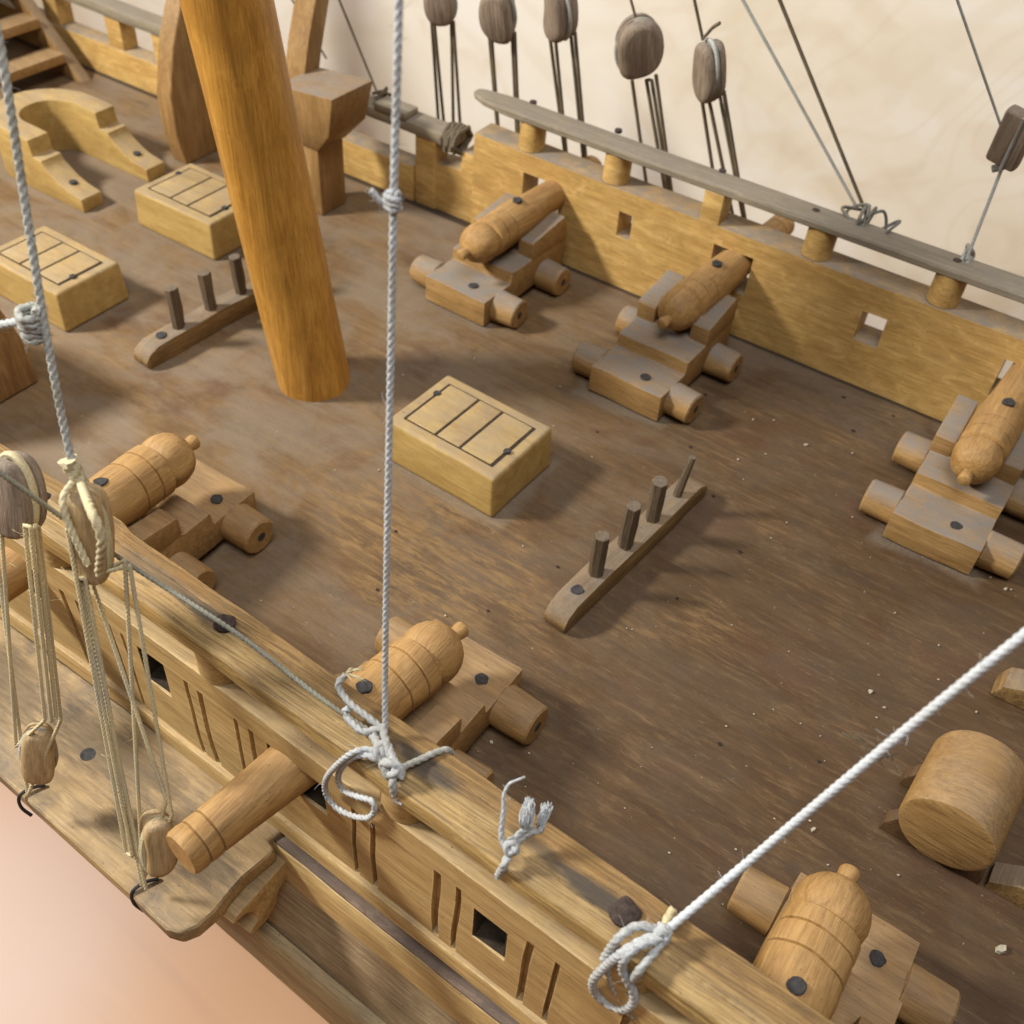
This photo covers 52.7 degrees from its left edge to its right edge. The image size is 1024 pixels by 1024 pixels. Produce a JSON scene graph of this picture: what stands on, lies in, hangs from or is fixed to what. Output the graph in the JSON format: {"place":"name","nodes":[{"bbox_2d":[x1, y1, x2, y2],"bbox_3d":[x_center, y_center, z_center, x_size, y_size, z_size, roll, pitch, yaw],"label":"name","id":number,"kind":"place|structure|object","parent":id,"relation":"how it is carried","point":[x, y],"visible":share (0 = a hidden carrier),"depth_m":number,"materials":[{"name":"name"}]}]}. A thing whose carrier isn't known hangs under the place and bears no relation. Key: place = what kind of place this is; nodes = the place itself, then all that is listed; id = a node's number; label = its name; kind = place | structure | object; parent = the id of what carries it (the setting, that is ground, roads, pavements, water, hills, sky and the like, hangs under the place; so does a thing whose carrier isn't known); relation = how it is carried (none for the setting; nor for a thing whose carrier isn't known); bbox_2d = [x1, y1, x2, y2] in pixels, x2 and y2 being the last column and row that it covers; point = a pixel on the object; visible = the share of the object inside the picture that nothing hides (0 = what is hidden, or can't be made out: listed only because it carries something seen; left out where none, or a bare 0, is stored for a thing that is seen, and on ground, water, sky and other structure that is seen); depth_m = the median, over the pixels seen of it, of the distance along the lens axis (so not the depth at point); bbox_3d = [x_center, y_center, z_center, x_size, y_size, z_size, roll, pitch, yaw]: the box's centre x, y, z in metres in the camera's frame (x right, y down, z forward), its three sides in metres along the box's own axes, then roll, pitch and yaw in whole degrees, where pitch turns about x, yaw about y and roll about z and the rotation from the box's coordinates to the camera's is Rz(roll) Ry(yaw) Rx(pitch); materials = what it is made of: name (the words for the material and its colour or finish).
{"place":"outdoors","nodes":[
{"label":"outdoors","id":0,"kind":"place"},
{"bbox_2d":[0,451,47,539],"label":"pulley block","id":1,"kind":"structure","parent":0,"point":[18,508],"depth_m":0.25,"materials":[{"name":"brown wood"}]},
{"bbox_2d":[0,523,62,796],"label":"lanyard","id":2,"kind":"object","parent":1,"relation":"hanging from","point":[38,554],"visible":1,"depth_m":0.27,"materials":[{"name":"beige fabric"}]},
{"bbox_2d":[18,721,58,784],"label":"pulley block","id":3,"kind":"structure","parent":2,"relation":"hanging from","point":[37,768],"depth_m":0.30,"materials":[{"name":"beige wood"}]},
{"bbox_2d":[62,483,114,585],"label":"pulley block","id":4,"kind":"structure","parent":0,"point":[82,525],"depth_m":0.24,"materials":[{"name":"beige wood"}]},
{"bbox_2d":[57,453,89,486],"bbox_3d":[-0.100,-0.008,0.237,0.007,0.012,0.005,28,49,21],"label":"rope knot","id":5,"kind":"object","parent":4,"relation":"attached to","point":[73,469],"visible":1,"depth_m":0.23,"materials":[{"name":"beige fabric"}]},
{"bbox_2d":[0,22,75,459],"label":"shroud rope","id":6,"kind":"object","parent":5,"relation":"attached to","point":[9,104],"visible":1,"depth_m":0.21,"materials":[{"name":"white fabric"}]},
{"bbox_2d":[0,318,16,331],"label":"tie rope","id":7,"kind":"object","parent":6,"relation":"attached to","point":[4,324],"visible":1,"depth_m":0.23,"materials":[{"name":"white fabric"}]},
{"bbox_2d":[6,294,53,354],"bbox_3d":[-0.103,-0.041,0.222,0.010,0.015,0.010,28,49,21],"label":"rope knot","id":8,"kind":"object","parent":6,"relation":"attached to","point":[27,318],"visible":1,"depth_m":0.22,"materials":[{"name":"white fabric"}]},
{"bbox_2d":[58,480,90,566],"bbox_3d":[-0.099,0.002,0.236,0.013,0.016,0.011,28,49,21],"label":"block strop","id":9,"kind":"object","parent":4,"relation":"on","point":[69,526],"visible":1,"depth_m":0.23,"materials":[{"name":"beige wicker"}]},
{"bbox_2d":[76,481,106,576],"bbox_3d":[-0.095,0.001,0.230,0.005,0.018,0.025,-19,50,-22],"label":"block strop","id":10,"kind":"object","parent":4,"relation":"attached to","point":[94,518],"visible":1,"depth_m":0.22,"materials":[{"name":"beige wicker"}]},
{"bbox_2d":[61,528,173,890],"bbox_3d":[-0.097,0.055,0.267,0.020,0.115,0.039,-6,46,-10],"label":"lanyard","id":11,"kind":"object","parent":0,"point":[88,620],"visible":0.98,"depth_m":0.26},
{"bbox_2d":[138,809,177,877],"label":"pulley block","id":12,"kind":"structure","parent":11,"relation":"hanging from","point":[158,858],"depth_m":0.28,"materials":[{"name":"beige wood"}]},
{"bbox_2d":[0,782,328,1023],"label":"tabletop","id":13,"kind":"object","parent":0,"point":[83,940],"depth_m":0.49,"materials":[{"name":"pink wood"}]},
{"bbox_2d":[0,607,546,1023],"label":"ship hull","id":14,"kind":"object","parent":13,"relation":"on","point":[332,939],"visible":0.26,"depth_m":0.32,"materials":[{"name":"brown wood"}]},
{"bbox_2d":[0,618,286,941],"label":"channel board","id":15,"kind":"object","parent":14,"relation":"attached to","point":[240,882],"visible":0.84,"depth_m":0.32,"materials":[{"name":"brown wood"}]},
{"bbox_2d":[17,784,45,816],"bbox_3d":[-0.149,0.089,0.323,0.004,0.009,0.009,28,49,21],"label":"wire hook","id":16,"kind":"object","parent":15,"relation":"attached to","point":[25,811],"visible":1,"depth_m":0.32,"materials":[{"name":"black metal"}]},
{"bbox_2d":[130,877,158,911],"bbox_3d":[-0.108,0.112,0.304,0.004,0.009,0.009,28,49,21],"label":"wire hook","id":17,"kind":"object","parent":15,"relation":"attached to","point":[135,888],"visible":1,"depth_m":0.30,"materials":[{"name":"black metal"}]},
{"bbox_2d":[0,36,1023,1023],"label":"deck","id":18,"kind":"structure","parent":14,"relation":"on","point":[687,639],"depth_m":0.39,"materials":[{"name":"brown wood"}]},
{"bbox_2d":[0,310,36,402],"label":"deck block","id":19,"kind":"structure","parent":18,"relation":"on","point":[17,373],"depth_m":0.43,"materials":[{"name":"brown wood"}]},
{"bbox_2d":[0,0,90,99],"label":"ladder","id":20,"kind":"object","parent":18,"relation":"on","point":[30,16],"visible":0.87,"depth_m":0.64,"materials":[{"name":"brown wood"}]},
{"bbox_2d":[0,226,128,331],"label":"hatch box","id":21,"kind":"object","parent":18,"relation":"on","point":[81,284],"visible":0.84,"depth_m":0.47,"materials":[{"name":"brown wood"}]},
{"bbox_2d":[0,88,165,211],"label":"horseshoe coaming","id":22,"kind":"object","parent":18,"relation":"on","point":[52,122],"visible":0.99,"depth_m":0.57,"materials":[{"name":"brown wood"}]},
{"bbox_2d":[0,433,272,607],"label":"cannon","id":23,"kind":"object","parent":18,"relation":"on","point":[172,498],"visible":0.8,"depth_m":0.36,"materials":[{"name":"brown wood"}]},
{"bbox_2d":[157,0,216,163],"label":"knee board","id":24,"kind":"object","parent":18,"relation":"on","point":[187,128],"visible":0.61,"depth_m":0.56,"materials":[{"name":"brown wood"}]},
{"bbox_2d":[135,163,241,259],"bbox_3d":[-0.160,-0.157,0.535,0.056,0.021,0.041,28,49,21],"label":"hatch box","id":25,"kind":"object","parent":18,"relation":"on","point":[189,206],"visible":0.84,"depth_m":0.52,"materials":[{"name":"brown wood"}]},
{"bbox_2d":[133,253,257,368],"bbox_3d":[-0.135,-0.100,0.475,0.011,0.030,0.094,30,50,23],"label":"pin rail","id":26,"kind":"object","parent":18,"relation":"on","point":[181,333],"visible":0.78,"depth_m":0.47,"materials":[{"name":"brown wood"}]},
{"bbox_2d":[0,0,466,208],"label":"bulwark","id":27,"kind":"object","parent":18,"relation":"on","point":[116,51],"visible":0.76,"depth_m":0.62,"materials":[{"name":"brown wood"}]},
{"bbox_2d":[338,0,377,95],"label":"rigging rope","id":28,"kind":"object","parent":27,"relation":"attached to","point":[356,42],"visible":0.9,"depth_m":0.58,"materials":[{"name":"fabric"}]},
{"bbox_2d":[372,86,391,104],"bbox_3d":[-0.072,-0.224,0.562,0.009,0.013,0.017,28,49,21],"label":"rope knot","id":29,"kind":"object","parent":27,"relation":"on","point":[382,93],"visible":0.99,"depth_m":0.56,"materials":[{"name":"fabric"}]},
{"bbox_2d":[179,0,350,401],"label":"mast","id":30,"kind":"object","parent":18,"relation":"on","point":[237,47],"visible":1,"depth_m":0.38,"materials":[{"name":"brown wood"}]},
{"bbox_2d":[286,0,371,215],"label":"timber post","id":31,"kind":"object","parent":18,"relation":"on","point":[331,107],"visible":0.84,"depth_m":0.52,"materials":[{"name":"brown wood"}]},
{"bbox_2d":[166,616,547,873],"bbox_3d":[-0.042,0.071,0.303,0.063,0.044,0.116,28,49,21],"label":"cannon","id":32,"kind":"object","parent":18,"relation":"on","point":[456,689],"visible":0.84,"depth_m":0.30,"materials":[{"name":"brown wood"}]},
{"bbox_2d":[0,443,834,1023],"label":"bulwark","id":33,"kind":"object","parent":18,"relation":"on","point":[540,927],"visible":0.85,"depth_m":0.26,"materials":[{"name":"brown wood"}]},
{"bbox_2d":[0,470,380,739],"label":"rail line","id":34,"kind":"object","parent":33,"relation":"attached to","point":[117,556],"visible":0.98,"depth_m":0.26,"materials":[{"name":"grey fabric"}]},
{"bbox_2d":[320,667,454,825],"bbox_3d":[-0.033,0.063,0.258,0.032,0.042,0.020,28,49,21],"label":"rope knot","id":35,"kind":"object","parent":33,"relation":"attached to","point":[381,753],"visible":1,"depth_m":0.25,"materials":[{"name":"white fabric"}]},
{"bbox_2d":[379,0,410,727],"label":"stay rope","id":36,"kind":"object","parent":33,"relation":"attached to","point":[397,70],"visible":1,"depth_m":0.20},
{"bbox_2d":[364,188,405,214],"bbox_3d":[-0.024,-0.057,0.189,0.008,0.006,0.006,28,49,21],"label":"rope knot","id":37,"kind":"object","parent":36,"relation":"attached to","point":[388,202],"visible":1,"depth_m":0.19,"materials":[{"name":"white fabric"}]},
{"bbox_2d":[491,776,552,879],"bbox_3d":[0.001,0.071,0.230,0.011,0.026,0.017,28,49,21],"label":"rope knot","id":38,"kind":"object","parent":33,"relation":"attached to","point":[510,845],"visible":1,"depth_m":0.23,"materials":[{"name":"white fabric"}]},
{"bbox_2d":[588,899,676,1023],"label":"rope knot","id":39,"kind":"object","parent":33,"relation":"attached to","point":[657,937],"visible":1,"depth_m":0.22,"materials":[{"name":"white fabric"}]},
{"bbox_2d":[668,627,1023,931],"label":"stay rope","id":40,"kind":"object","parent":33,"relation":"attached to","point":[990,661],"visible":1,"depth_m":0.20,"materials":[{"name":"white fabric"}]},
{"bbox_2d":[385,376,551,516],"bbox_3d":[-0.018,-0.029,0.420,0.056,0.022,0.041,29,50,22],"label":"hatch box","id":41,"kind":"object","parent":18,"relation":"on","point":[479,450],"visible":0.92,"depth_m":0.41,"materials":[{"name":"brown wood"}]},
{"bbox_2d":[410,155,601,327],"bbox_3d":[0.005,-0.141,0.518,0.063,0.044,0.110,29,50,22],"label":"cannon","id":42,"kind":"object","parent":18,"relation":"on","point":[508,250],"visible":0.86,"depth_m":0.50,"materials":[{"name":"brown wood"}]},
{"bbox_2d":[544,455,706,632],"bbox_3d":[0.046,0.006,0.385,0.011,0.032,0.097,32,51,24],"label":"pin rail","id":43,"kind":"object","parent":18,"relation":"on","point":[600,574],"visible":1,"depth_m":0.38,"materials":[{"name":"brown wood"}]},
{"bbox_2d":[376,394,894,762],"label":"dirt","id":44,"kind":"structure","parent":18,"relation":"on","point":[677,598],"depth_m":0.40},
{"bbox_2d":[260,327,1011,953],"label":"crumbs","id":45,"kind":"object","parent":18,"relation":"on","point":[1000,949],"visible":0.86,"depth_m":0.33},
{"bbox_2d":[572,215,794,423],"bbox_3d":[0.088,-0.098,0.483,0.061,0.044,0.132,29,50,22],"label":"cannon","id":46,"kind":"object","parent":18,"relation":"on","point":[673,329],"visible":0.92,"depth_m":0.46,"materials":[{"name":"brown wood"}]},
{"bbox_2d":[436,89,1023,420],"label":"bulwark","id":47,"kind":"object","parent":18,"relation":"on","point":[935,349],"visible":0.91,"depth_m":0.47,"materials":[{"name":"brown wood"}]},
{"bbox_2d":[439,121,473,154],"bbox_3d":[-0.029,-0.196,0.542,0.011,0.016,0.020,28,49,21],"label":"rope lashing","id":48,"kind":"object","parent":47,"relation":"attached to","point":[453,131],"visible":1,"depth_m":0.54,"materials":[{"name":"beige fabric"}]},
{"bbox_2d":[630,0,636,17],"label":"rigging rope","id":49,"kind":"object","parent":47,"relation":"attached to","point":[633,8],"visible":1,"depth_m":0.46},
{"bbox_2d":[614,13,663,79],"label":"pulley block","id":50,"kind":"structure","parent":49,"relation":"hanging from","point":[639,47],"depth_m":0.47,"materials":[{"name":"brown wood"}]},
{"bbox_2d":[630,74,672,190],"bbox_3d":[0.074,-0.171,0.523,0.042,0.107,0.014,-10,47,-15],"label":"lanyard","id":51,"kind":"object","parent":50,"relation":"hanging from","point":[667,184],"visible":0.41,"depth_m":0.50,"materials":[{"name":"fabric"}]},
{"bbox_2d":[741,0,855,204],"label":"rigging rope","id":52,"kind":"object","parent":47,"relation":"attached to","point":[752,17],"visible":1,"depth_m":0.45,"materials":[{"name":"grey fabric"}]},
{"bbox_2d":[778,0,863,207],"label":"rigging rope","id":53,"kind":"object","parent":47,"relation":"attached to","point":[813,83],"visible":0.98,"depth_m":0.44,"materials":[{"name":"fabric"}]},
{"bbox_2d":[841,203,900,233],"bbox_3d":[0.156,-0.126,0.452,0.026,0.015,0.021,28,49,21],"label":"rope knot","id":54,"kind":"object","parent":47,"relation":"attached to","point":[869,213],"visible":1,"depth_m":0.45,"materials":[{"name":"beige fabric"}]},
{"bbox_2d":[960,243,976,262],"bbox_3d":[0.191,-0.106,0.436,0.006,0.013,0.019,28,49,21],"label":"rope knot","id":55,"kind":"object","parent":47,"relation":"attached to","point":[972,254],"visible":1,"depth_m":0.43,"materials":[{"name":"white fabric"}]},
{"bbox_2d":[965,170,1002,259],"bbox_3d":[0.193,-0.122,0.421,0.004,0.035,0.016,28,49,21],"label":"rigging rope","id":56,"kind":"object","parent":47,"relation":"attached to","point":[983,215],"visible":1,"depth_m":0.42,"materials":[{"name":"white fabric"}]},
{"bbox_2d":[727,863,959,1023],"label":"cannon","id":57,"kind":"object","parent":18,"relation":"on","point":[834,949],"visible":0.9,"depth_m":0.26,"materials":[{"name":"brown wood"}]},
{"bbox_2d":[859,362,1023,578],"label":"cannon","id":58,"kind":"object","parent":18,"relation":"on","point":[959,495],"visible":1,"depth_m":0.40,"materials":[{"name":"brown wood"}]},
{"bbox_2d":[879,730,1023,908],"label":"cask","id":59,"kind":"object","parent":18,"relation":"on","point":[958,809],"visible":1,"depth_m":0.30,"materials":[{"name":"brown wood"}]},
{"bbox_2d":[991,667,1023,709],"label":"wood block","id":60,"kind":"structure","parent":18,"relation":"on","point":[1008,686],"depth_m":0.36,"materials":[{"name":"brown wood"}]},
{"bbox_2d":[423,0,457,26],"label":"pulley block","id":61,"kind":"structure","parent":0,"point":[441,13],"depth_m":0.52,"materials":[{"name":"brown wood"}]},
{"bbox_2d":[430,20,461,156],"bbox_3d":[-0.036,-0.228,0.571,0.017,0.107,0.034,14,46,9],"label":"lanyard","id":62,"kind":"object","parent":61,"relation":"hanging from","point":[453,51],"visible":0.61,"depth_m":0.56,"materials":[{"name":"brown fabric"}]},
{"bbox_2d":[479,0,516,43],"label":"pulley block","id":63,"kind":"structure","parent":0,"point":[498,20],"depth_m":0.50,"materials":[{"name":"brown wood"}]},
{"bbox_2d":[488,31,519,133],"bbox_3d":[-0.002,-0.210,0.556,0.019,0.106,0.028,28,49,21],"label":"lanyard","id":64,"kind":"object","parent":63,"relation":"hanging from","point":[514,58],"visible":0.39,"depth_m":0.53,"materials":[{"name":"fabric"}]},
{"bbox_2d":[34,0,1023,378],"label":"wall","id":65,"kind":"structure","parent":0,"point":[900,84],"depth_m":0.72,"materials":[{"name":"beige paint"}]},
{"bbox_2d":[543,0,577,42],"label":"pulley block","id":66,"kind":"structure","parent":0,"point":[560,20],"depth_m":0.48,"materials":[{"name":"brown wood"}]},
{"bbox_2d":[549,32,586,157],"bbox_3d":[0.032,-0.195,0.538,0.034,0.116,0.016,-29,54,-29],"label":"lanyard","id":67,"kind":"object","parent":66,"relation":"hanging from","point":[577,87],"visible":0.45,"depth_m":0.51,"materials":[{"name":"fabric"}]},
{"bbox_2d":[702,21,720,39],"bbox_3d":[0.086,-0.207,0.444,0.008,0.010,0.004,28,49,21],"label":"rope stub","id":68,"kind":"object","parent":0,"point":[714,26],"visible":1,"depth_m":0.44,"materials":[{"name":"brown fabric"}]},
{"bbox_2d":[693,0,702,40],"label":"rigging rope","id":69,"kind":"object","parent":68,"relation":"attached to","point":[698,18],"visible":1,"depth_m":0.44,"materials":[{"name":"brown fabric"}]},
{"bbox_2d":[692,38,725,103],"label":"pulley block","id":70,"kind":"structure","parent":69,"relation":"hanging from","point":[709,73],"depth_m":0.45,"materials":[{"name":"brown wood"}]},
{"bbox_2d":[700,90,746,276],"bbox_3d":[0.108,-0.155,0.508,0.051,0.110,0.012,-2,45,-7],"label":"lanyard","id":71,"kind":"object","parent":70,"relation":"hanging from","point":[725,114],"visible":0.44,"depth_m":0.48,"materials":[{"name":"fabric"}]},
{"bbox_2d":[956,0,1000,124],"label":"rigging rope","id":72,"kind":"object","parent":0,"point":[978,60],"visible":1,"depth_m":0.39,"materials":[{"name":"fabric"}]},
{"bbox_2d":[986,104,1023,171],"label":"pulley block","id":73,"kind":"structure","parent":72,"relation":"hanging from","point":[1006,150],"depth_m":0.40,"materials":[{"name":"brown wood"}]},
{"bbox_2d":[991,164,1004,172],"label":"rope knot","id":74,"kind":"object","parent":73,"relation":"attached to","point":[994,167],"visible":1,"depth_m":0.41,"materials":[{"name":"beige fabric"}]}
]}

